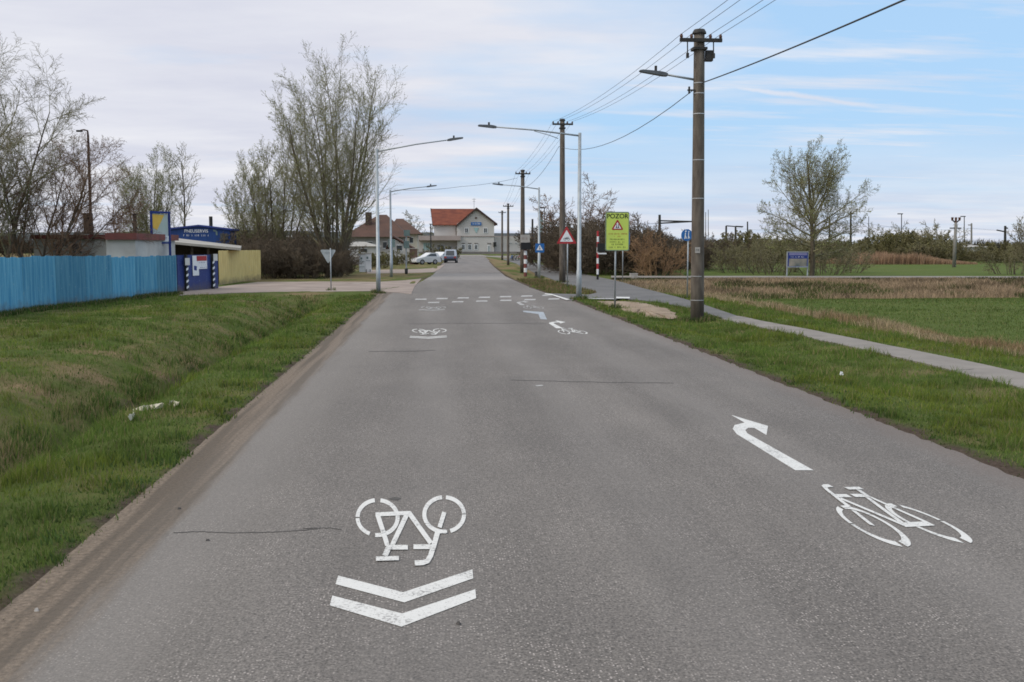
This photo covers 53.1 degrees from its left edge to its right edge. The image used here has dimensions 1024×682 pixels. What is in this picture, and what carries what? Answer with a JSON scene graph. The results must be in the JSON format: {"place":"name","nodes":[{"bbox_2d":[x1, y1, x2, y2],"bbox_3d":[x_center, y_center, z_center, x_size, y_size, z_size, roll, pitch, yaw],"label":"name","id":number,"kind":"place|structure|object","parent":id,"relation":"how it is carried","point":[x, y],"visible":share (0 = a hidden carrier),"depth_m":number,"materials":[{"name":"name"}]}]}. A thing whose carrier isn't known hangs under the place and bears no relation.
{"place":"outdoors","nodes":[
{"label":"outdoors","id":0,"kind":"place"},
{"bbox_2d":[3,230,537,243],"bbox_3d":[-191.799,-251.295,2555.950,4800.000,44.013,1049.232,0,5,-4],"label":"hills","id":1,"kind":"structure","parent":0,"point":[428,234],"depth_m":2568.19,"materials":[{"name":"plant"}]},
{"bbox_2d":[180,278,421,294],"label":"side road","id":2,"kind":"structure","parent":0,"point":[404,286],"depth_m":54.49,"materials":[{"name":"asphalt"}]},
{"bbox_2d":[176,254,217,290],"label":"blue gate","id":3,"kind":"structure","parent":2,"relation":"on","point":[197,272],"depth_m":51.28,"materials":[{"name":"blue metal"}]},
{"bbox_2d":[176,255,217,290],"bbox_3d":[-15.775,-3.452,51.481,0.050,1.752,4.099,1,5,11],"label":"door leaf","id":4,"kind":"structure","parent":3,"relation":"in","point":[201,281],"depth_m":51.18,"materials":[{"name":"blue metal"}]},
{"bbox_2d":[321,248,335,289],"bbox_3d":[-9.130,-3.552,50.893,0.734,2.099,0.086,0,5,-4],"label":"give way sign","id":5,"kind":"object","parent":2,"relation":"on","point":[328,254],"visible":1,"depth_m":50.85,"materials":[{"name":"metal"}]},
{"bbox_2d":[347,242,375,264],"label":"house","id":6,"kind":"structure","parent":0,"point":[370,248],"depth_m":123.60,"materials":[{"name":"paint"}]},
{"bbox_2d":[351,212,411,252],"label":"hipped house","id":7,"kind":"structure","parent":0,"point":[363,234],"depth_m":148.69,"materials":[{"name":"brown tile"}]},
{"bbox_2d":[386,236,414,263],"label":"white house","id":8,"kind":"structure","parent":0,"point":[399,243],"depth_m":130.76,"materials":[{"name":"paint"}]},
{"bbox_2d":[367,264,444,273],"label":"driveway","id":9,"kind":"structure","parent":0,"point":[430,270],"depth_m":92.82,"materials":[{"name":"asphalt"}]},
{"bbox_2d":[404,230,409,267],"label":"box post","id":10,"kind":"object","parent":9,"relation":"on","point":[406,242],"visible":0.83,"depth_m":84.21,"materials":[{"name":"metal"}]},
{"bbox_2d":[394,219,422,256],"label":"hipped house","id":11,"kind":"structure","parent":0,"point":[403,224],"depth_m":174.43,"materials":[{"name":"brown tile"}]},
{"bbox_2d":[0,257,1023,681],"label":"road","id":12,"kind":"structure","parent":0,"point":[520,481],"depth_m":7.88,"materials":[{"name":"asphalt"}]},
{"bbox_2d":[444,250,457,262],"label":"parked car","id":13,"kind":"object","parent":12,"relation":"on","point":[450,255],"visible":1,"depth_m":135.29,"materials":[{"name":"blue paint"}]},
{"bbox_2d":[0,253,1023,619],"bbox_3d":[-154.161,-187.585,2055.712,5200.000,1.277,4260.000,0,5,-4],"label":"ground","id":14,"kind":"structure","parent":0,"point":[356,275],"depth_m":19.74,"materials":[{"name":"green plant"}]},
{"bbox_2d":[0,31,105,257],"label":"tall tree","id":15,"kind":"object","parent":14,"relation":"on","point":[13,167],"visible":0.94,"depth_m":44.40,"materials":[{"name":"brown plant"}]},
{"bbox_2d":[0,127,158,257],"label":"spreading tree","id":16,"kind":"object","parent":14,"relation":"on","point":[76,210],"visible":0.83,"depth_m":45.30,"materials":[{"name":"brown plant"}]},
{"bbox_2d":[76,129,91,234],"bbox_3d":[-23.306,-7.258,55.990,0.664,8.542,0.200,0,5,-4],"label":"old lamp post","id":17,"kind":"object","parent":14,"relation":"on","point":[81,130],"visible":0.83,"depth_m":55.69,"materials":[{"name":"metal"}]},
{"bbox_2d":[0,255,177,310],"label":"blue fence","id":18,"kind":"object","parent":14,"relation":"on","point":[25,282],"visible":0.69,"depth_m":37.77,"materials":[{"name":"metal"}]},
{"bbox_2d":[32,213,178,256],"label":"white outbuilding","id":19,"kind":"structure","parent":14,"relation":"on","point":[124,244],"depth_m":46.84,"materials":[{"name":"paint"}]},
{"bbox_2d":[109,140,192,233],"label":"willow tree","id":20,"kind":"object","parent":14,"relation":"on","point":[144,227],"visible":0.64,"depth_m":90.06,"materials":[{"name":"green plant"}]},
{"bbox_2d":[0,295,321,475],"bbox_3d":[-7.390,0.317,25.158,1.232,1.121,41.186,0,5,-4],"label":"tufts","id":21,"kind":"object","parent":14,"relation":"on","point":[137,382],"visible":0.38,"depth_m":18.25,"materials":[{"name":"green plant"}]},
{"bbox_2d":[150,211,171,255],"bbox_3d":[-17.169,-4.391,50.132,0.141,3.909,1.060,5,7,45],"label":"advertising sign","id":22,"kind":"object","parent":14,"relation":"on","point":[160,223],"visible":0.56,"depth_m":50.08,"materials":[{"name":"metal"}]},
{"bbox_2d":[159,141,203,225],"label":"slender tree","id":23,"kind":"object","parent":14,"relation":"on","point":[182,168],"visible":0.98,"depth_m":90.46,"materials":[{"name":"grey plant"}]},
{"bbox_2d":[171,216,238,244],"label":"blue workshop","id":24,"kind":"structure","parent":14,"relation":"on","point":[210,233],"depth_m":74.14,"materials":[{"name":"blue paint"}]},
{"bbox_2d":[175,238,241,278],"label":"open shed","id":25,"kind":"structure","parent":24,"relation":"attached to","point":[188,247],"depth_m":68.22,"materials":[{"name":"metal"}]},
{"bbox_2d":[218,250,260,284],"bbox_3d":[-16.757,-4.557,62.611,0.454,1.981,8.895,0,5,1],"label":"yellow fence","id":26,"kind":"object","parent":14,"relation":"on","point":[235,266],"visible":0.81,"depth_m":63.00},
{"bbox_2d":[213,149,294,243],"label":"willow tree","id":27,"kind":"object","parent":14,"relation":"on","point":[237,220],"visible":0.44,"depth_m":81.59,"materials":[{"name":"green plant"}]},
{"bbox_2d":[228,220,291,245],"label":"scrub bush","id":28,"kind":"object","parent":14,"relation":"on","point":[246,236],"visible":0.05,"depth_m":80.54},
{"bbox_2d":[216,223,309,276],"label":"scrub bush","id":29,"kind":"object","parent":14,"relation":"on","point":[250,240],"visible":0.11,"depth_m":74.14,"materials":[{"name":"plant"}]},
{"bbox_2d":[241,234,311,278],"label":"scrub bush","id":30,"kind":"object","parent":14,"relation":"on","point":[262,252],"visible":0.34,"depth_m":69.50,"materials":[{"name":"plant"}]},
{"bbox_2d":[233,112,320,246],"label":"willow tree","id":31,"kind":"object","parent":14,"relation":"on","point":[273,221],"visible":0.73,"depth_m":78.69,"materials":[{"name":"green plant"}]},
{"bbox_2d":[247,231,323,277],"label":"scrub bush","id":32,"kind":"object","parent":14,"relation":"on","point":[296,240],"visible":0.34,"depth_m":70.42,"materials":[{"name":"plant"}]},
{"bbox_2d":[249,225,324,258],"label":"scrub bush","id":33,"kind":"object","parent":14,"relation":"on","point":[314,245],"visible":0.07,"depth_m":81.67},
{"bbox_2d":[269,235,345,278],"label":"scrub bush","id":34,"kind":"object","parent":14,"relation":"on","point":[317,262],"visible":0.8,"depth_m":69.60,"materials":[{"name":"plant"}]},
{"bbox_2d":[250,31,406,275],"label":"willow tree","id":35,"kind":"object","parent":14,"relation":"on","point":[335,193],"visible":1,"depth_m":73.84,"materials":[{"name":"green plant"}]},
{"bbox_2d":[294,230,366,271],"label":"scrub bush","id":36,"kind":"object","parent":14,"relation":"on","point":[355,248],"visible":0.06,"depth_m":87.42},
{"bbox_2d":[301,242,360,276],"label":"scrub bush","id":37,"kind":"object","parent":14,"relation":"on","point":[343,267],"visible":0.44,"depth_m":72.79,"materials":[{"name":"plant"}]},
{"bbox_2d":[321,252,363,274],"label":"scrub bush","id":38,"kind":"object","parent":14,"relation":"on","point":[351,269],"visible":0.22,"depth_m":77.94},
{"bbox_2d":[358,251,389,268],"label":"garden bush","id":39,"kind":"object","parent":14,"relation":"on","point":[382,260],"visible":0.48,"depth_m":101.75,"materials":[{"name":"green plant"}]},
{"bbox_2d":[372,249,400,266],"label":"garden bush","id":40,"kind":"object","parent":14,"relation":"on","point":[388,256],"visible":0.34,"depth_m":110.32,"materials":[{"name":"green plant"}]},
{"bbox_2d":[393,251,414,264],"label":"garden bush","id":41,"kind":"object","parent":14,"relation":"on","point":[402,260],"visible":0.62,"depth_m":119.93,"materials":[{"name":"green plant"}]},
{"bbox_2d":[0,274,819,323],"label":"tufts","id":42,"kind":"object","parent":14,"relation":"on","point":[35,308],"visible":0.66,"depth_m":36.58,"materials":[{"name":"green plant"}]},
{"bbox_2d":[389,184,436,276],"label":"street lamp","id":43,"kind":"object","parent":14,"relation":"on","point":[391,260],"visible":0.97,"depth_m":73.28,"materials":[{"name":"metal"}]},
{"bbox_2d":[375,135,462,290],"bbox_3d":[-4.322,-5.894,47.875,4.142,7.318,0.221,0,5,0],"label":"street lamp","id":44,"kind":"object","parent":14,"relation":"on","point":[378,283],"visible":0.98,"depth_m":47.78,"materials":[{"name":"metal"}]},
{"bbox_2d":[404,210,433,235],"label":"tree","id":45,"kind":"object","parent":14,"relation":"on","point":[418,225],"visible":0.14,"depth_m":329.75,"materials":[{"name":"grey plant"}]},
{"bbox_2d":[411,253,440,264],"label":"parked car","id":46,"kind":"object","parent":14,"relation":"on","point":[430,258],"visible":0.94,"depth_m":124.46,"materials":[{"name":"white paint"}]},
{"bbox_2d":[426,244,461,257],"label":"garden bush","id":47,"kind":"object","parent":14,"relation":"on","point":[442,249],"visible":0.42,"depth_m":160.70,"materials":[{"name":"green plant"}]},
{"bbox_2d":[418,201,530,253],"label":"railway station","id":48,"kind":"object","parent":14,"relation":"on","point":[469,231],"visible":0.9,"depth_m":289.08,"materials":[{"name":"paint"}]},
{"bbox_2d":[499,211,505,259],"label":"utility pole","id":49,"kind":"object","parent":14,"relation":"on","point":[501,212],"visible":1,"depth_m":165.20,"materials":[{"name":"concrete"}]},
{"bbox_2d":[503,203,512,264],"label":"utility pole","id":50,"kind":"object","parent":14,"relation":"on","point":[508,206],"visible":0.95,"depth_m":120.03,"materials":[{"name":"concrete"}]},
{"bbox_2d":[0,236,1017,252],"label":"woodland","id":51,"kind":"object","parent":14,"relation":"on","point":[974,243],"visible":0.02,"depth_m":350.98,"materials":[{"name":"green plant"}]},
{"bbox_2d":[493,182,539,276],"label":"street lamp","id":52,"kind":"object","parent":14,"relation":"on","point":[538,263],"visible":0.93,"depth_m":70.27,"materials":[{"name":"metal"}]},
{"bbox_2d":[515,170,529,272],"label":"utility pole","id":53,"kind":"object","parent":14,"relation":"on","point":[522,219],"visible":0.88,"depth_m":84.95,"materials":[{"name":"concrete"}]},
{"bbox_2d":[520,235,530,276],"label":"level crossing signal","id":54,"kind":"object","parent":14,"relation":"on","point":[525,245],"visible":1,"depth_m":74.30,"materials":[{"name":"metal"}]},
{"bbox_2d":[516,277,596,293],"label":"grass","id":55,"kind":"structure","parent":14,"relation":"on","point":[538,281],"depth_m":54.17,"materials":[{"name":"plant"}]},
{"bbox_2d":[513,219,601,269],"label":"thicket bush","id":56,"kind":"object","parent":14,"relation":"on","point":[530,254],"visible":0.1,"depth_m":97.89,"materials":[{"name":"plant"}]},
{"bbox_2d":[557,227,575,285],"bbox_3d":[2.868,-4.402,53.945,1.019,3.230,0.090,0,5,-4],"label":"warning sign","id":57,"kind":"object","parent":14,"relation":"on","point":[566,237],"visible":0.97,"depth_m":53.82,"materials":[{"name":"metal"}]},
{"bbox_2d":[529,173,614,242],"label":"background tree","id":58,"kind":"object","parent":14,"relation":"on","point":[550,216],"visible":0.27,"depth_m":108.50,"materials":[{"name":"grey plant"}]},
{"bbox_2d":[540,224,603,271],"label":"thicket bush","id":59,"kind":"object","parent":14,"relation":"on","point":[548,265],"visible":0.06,"depth_m":91.37,"materials":[{"name":"plant"}]},
{"bbox_2d":[533,214,619,265],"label":"thicket bush","id":60,"kind":"object","parent":14,"relation":"on","point":[575,221],"visible":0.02,"depth_m":101.27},
{"bbox_2d":[537,221,630,272],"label":"thicket bush","id":61,"kind":"object","parent":14,"relation":"on","point":[549,237],"visible":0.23,"depth_m":84.07,"materials":[{"name":"plant"}]},
{"bbox_2d":[551,230,631,273],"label":"thicket bush","id":62,"kind":"object","parent":14,"relation":"on","point":[583,270],"visible":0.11,"depth_m":81.35,"materials":[{"name":"plant"}]},
{"bbox_2d":[551,212,664,274],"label":"thicket bush","id":63,"kind":"object","parent":14,"relation":"on","point":[586,264],"visible":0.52,"depth_m":78.20,"materials":[{"name":"plant"}]},
{"bbox_2d":[588,188,633,227],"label":"background tree","id":64,"kind":"object","parent":14,"relation":"on","point":[603,210],"visible":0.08,"depth_m":114.53,"materials":[{"name":"grey plant"}]},
{"bbox_2d":[605,212,629,307],"bbox_3d":[3.679,-2.817,35.903,0.847,3.397,0.093,0,5,-4],"label":"warning board","id":65,"kind":"object","parent":14,"relation":"on","point":[616,231],"visible":1,"depth_m":35.78,"materials":[{"name":"metal"}]},
{"bbox_2d":[599,301,674,318],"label":"bare soil","id":66,"kind":"structure","parent":14,"relation":"on","point":[658,311],"depth_m":35.66,"materials":[{"name":"soil"}]},
{"bbox_2d":[605,225,681,275],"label":"thicket bush","id":67,"kind":"object","parent":14,"relation":"on","point":[618,268],"visible":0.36,"depth_m":77.21,"materials":[{"name":"plant"}]},
{"bbox_2d":[621,227,690,275],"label":"tan shrub","id":68,"kind":"object","parent":14,"relation":"on","point":[647,257],"visible":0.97,"depth_m":72.21,"materials":[{"name":"plant"}]},
{"bbox_2d":[632,230,706,274],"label":"thicket bush","id":69,"kind":"object","parent":14,"relation":"on","point":[682,265],"visible":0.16,"depth_m":78.80,"materials":[{"name":"plant"}]},
{"bbox_2d":[658,215,691,231],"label":"railway mast","id":70,"kind":"object","parent":14,"relation":"on","point":[666,221],"visible":0.62,"depth_m":171.22,"materials":[{"name":"metal"}]},
{"bbox_2d":[639,28,721,319],"bbox_3d":[4.889,-4.846,30.188,2.410,8.494,0.464,0,5,-4],"label":"utility pole","id":71,"kind":"object","parent":14,"relation":"on","point":[702,54],"visible":1,"depth_m":30.07,"materials":[{"name":"concrete"}]},
{"bbox_2d":[703,0,905,82],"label":"overhead cable","id":72,"kind":"object","parent":71,"relation":"attached to","point":[877,11],"visible":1,"depth_m":18.96,"materials":[{"name":"metal"}]},
{"bbox_2d":[681,229,690,297],"bbox_3d":[7.373,-3.265,43.314,0.492,2.923,0.076,0,5,-4],"label":"shared path sign","id":73,"kind":"object","parent":14,"relation":"on","point":[685,234],"visible":0.81,"depth_m":43.19,"materials":[{"name":"metal"}]},
{"bbox_2d":[672,238,727,270],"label":"thicket bush","id":74,"kind":"object","parent":14,"relation":"on","point":[707,255],"visible":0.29,"depth_m":90.08,"materials":[{"name":"plant"}]},
{"bbox_2d":[679,232,753,269],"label":"thicket bush","id":75,"kind":"object","parent":14,"relation":"on","point":[724,244],"visible":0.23,"depth_m":96.68,"materials":[{"name":"plant"}]},
{"bbox_2d":[707,238,773,272],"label":"airy shrub","id":76,"kind":"object","parent":14,"relation":"on","point":[724,261],"visible":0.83,"depth_m":84.82,"materials":[{"name":"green plant"}]},
{"bbox_2d":[715,229,772,260],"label":"field bush","id":77,"kind":"object","parent":14,"relation":"on","point":[742,235],"visible":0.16,"depth_m":134.03,"materials":[{"name":"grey plant"}]},
{"bbox_2d":[719,234,794,271],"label":"airy shrub","id":78,"kind":"object","parent":14,"relation":"on","point":[741,247],"visible":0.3,"depth_m":88.31,"materials":[{"name":"green plant"}]},
{"bbox_2d":[733,236,808,274],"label":"airy shrub","id":79,"kind":"object","parent":14,"relation":"on","point":[762,265],"visible":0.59,"depth_m":79.90,"materials":[{"name":"green plant"}]},
{"bbox_2d":[530,283,1023,476],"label":"grass","id":80,"kind":"structure","parent":14,"relation":"on","point":[782,358],"depth_m":19.00,"materials":[{"name":"plant"}]},
{"bbox_2d":[742,231,828,271],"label":"airy shrub","id":81,"kind":"object","parent":14,"relation":"on","point":[775,253],"visible":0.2,"depth_m":88.14,"materials":[{"name":"green plant"}]},
{"bbox_2d":[786,251,808,275],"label":"info board","id":82,"kind":"object","parent":14,"relation":"on","point":[796,259],"visible":0.89,"depth_m":70.50,"materials":[{"name":"metal"}]},
{"bbox_2d":[757,134,879,275],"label":"budding tree","id":83,"kind":"object","parent":14,"relation":"on","point":[812,214],"visible":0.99,"depth_m":71.80,"materials":[{"name":"green plant"}]},
{"bbox_2d":[782,235,861,274],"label":"airy shrub","id":84,"kind":"object","parent":14,"relation":"on","point":[842,260],"visible":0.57,"depth_m":79.50,"materials":[{"name":"green plant"}]},
{"bbox_2d":[640,282,1023,358],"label":"dry grass","id":85,"kind":"structure","parent":14,"relation":"on","point":[905,329],"depth_m":28.93,"materials":[{"name":"plant"}]},
{"bbox_2d":[815,237,877,272],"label":"airy shrub","id":86,"kind":"object","parent":14,"relation":"on","point":[852,266],"visible":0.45,"depth_m":84.69,"materials":[{"name":"green plant"}]},
{"bbox_2d":[846,236,886,252],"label":"field bush","id":87,"kind":"object","parent":14,"relation":"on","point":[868,241],"visible":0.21,"depth_m":159.52,"materials":[{"name":"green plant"}]},
{"bbox_2d":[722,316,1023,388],"bbox_3d":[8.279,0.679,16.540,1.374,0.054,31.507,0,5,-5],"label":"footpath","id":88,"kind":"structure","parent":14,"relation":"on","point":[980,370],"depth_m":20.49,"materials":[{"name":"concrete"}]},
{"bbox_2d":[743,297,1023,344],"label":"crop grass","id":89,"kind":"structure","parent":14,"relation":"on","point":[1011,302],"depth_m":43.04,"materials":[{"name":"plant"}]},
{"bbox_2d":[859,218,908,243],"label":"tree","id":90,"kind":"object","parent":14,"relation":"on","point":[872,234],"visible":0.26,"depth_m":201.59,"materials":[{"name":"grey plant"}]},
{"bbox_2d":[809,249,977,263],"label":"reeds","id":91,"kind":"object","parent":14,"relation":"on","point":[884,257],"visible":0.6,"depth_m":125.00,"materials":[{"name":"brown plant"}]},
{"bbox_2d":[876,230,940,254],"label":"field bush","id":92,"kind":"object","parent":14,"relation":"on","point":[889,242],"visible":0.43,"depth_m":154.29,"materials":[{"name":"green plant"}]},
{"bbox_2d":[894,241,940,257],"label":"field bush","id":93,"kind":"object","parent":14,"relation":"on","point":[900,249],"visible":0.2,"depth_m":138.93,"materials":[{"name":"green plant"}]},
{"bbox_2d":[906,239,962,260],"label":"field bush","id":94,"kind":"object","parent":14,"relation":"on","point":[937,250],"visible":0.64,"depth_m":134.48,"materials":[{"name":"green plant"}]},
{"bbox_2d":[915,237,963,252],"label":"field bush","id":95,"kind":"object","parent":14,"relation":"on","point":[949,246],"visible":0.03,"depth_m":142.18,"materials":[{"name":"green plant"}]},
{"bbox_2d":[913,218,969,250],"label":"tree","id":96,"kind":"object","parent":14,"relation":"on","point":[963,242],"visible":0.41,"depth_m":155.43,"materials":[{"name":"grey plant"}]},
{"bbox_2d":[950,217,960,266],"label":"twin armed pole","id":97,"kind":"object","parent":14,"relation":"on","point":[955,228],"visible":0.93,"depth_m":107.83,"materials":[{"name":"grey concrete"}]},
{"bbox_2d":[941,247,971,260],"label":"field bush","id":98,"kind":"object","parent":14,"relation":"on","point":[963,256],"visible":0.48,"depth_m":134.97,"materials":[{"name":"green plant"}]},
{"bbox_2d":[971,237,1023,274],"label":"airy shrub","id":99,"kind":"object","parent":14,"relation":"on","point":[1014,265],"visible":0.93,"depth_m":80.56,"materials":[{"name":"green plant"}]},
{"bbox_2d":[975,239,1023,262],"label":"field bush","id":100,"kind":"object","parent":14,"relation":"on","point":[1003,247],"visible":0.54,"depth_m":135.21,"materials":[{"name":"green plant"}]},
{"bbox_2d":[1006,217,1023,263],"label":"young tree","id":101,"kind":"object","parent":14,"relation":"on","point":[1021,233],"visible":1,"depth_m":64.33,"materials":[{"name":"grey plant"}]},
{"bbox_2d":[0,0,1023,243],"label":"sky","id":102,"kind":"structure","parent":0,"point":[925,98],"materials":[{"name":"blue"}]},
{"bbox_2d":[503,258,737,323],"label":"side path","id":103,"kind":"structure","parent":0,"point":[603,287],"depth_m":49.62,"materials":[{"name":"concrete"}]},
{"bbox_2d":[478,122,581,297],"bbox_3d":[0.749,-5.258,41.798,4.304,7.172,0.224,-1,5,-8],"label":"street lamp","id":104,"kind":"object","parent":103,"relation":"on","point":[579,281],"visible":0.93,"depth_m":41.99,"materials":[{"name":"metal"}]},
{"bbox_2d":[552,119,572,281],"bbox_3d":[3.025,-8.448,61.907,1.253,9.821,0.440,0,5,-4],"label":"utility pole","id":105,"kind":"object","parent":103,"relation":"on","point":[562,262],"visible":0.97,"depth_m":61.78,"materials":[{"name":"concrete"}]},
{"bbox_2d":[596,231,605,279],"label":"barrier post","id":106,"kind":"object","parent":103,"relation":"on","point":[600,247],"visible":1,"depth_m":67.11,"materials":[{"name":"red metal"}]},
{"bbox_2d":[611,276,1022,277],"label":"crossing path","id":107,"kind":"structure","parent":0,"point":[808,276],"depth_m":69.42,"materials":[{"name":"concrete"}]},
{"bbox_2d":[617,275,1023,298],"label":"dry grass","id":108,"kind":"structure","parent":0,"point":[1007,287],"depth_m":57.77,"materials":[{"name":"plant"}]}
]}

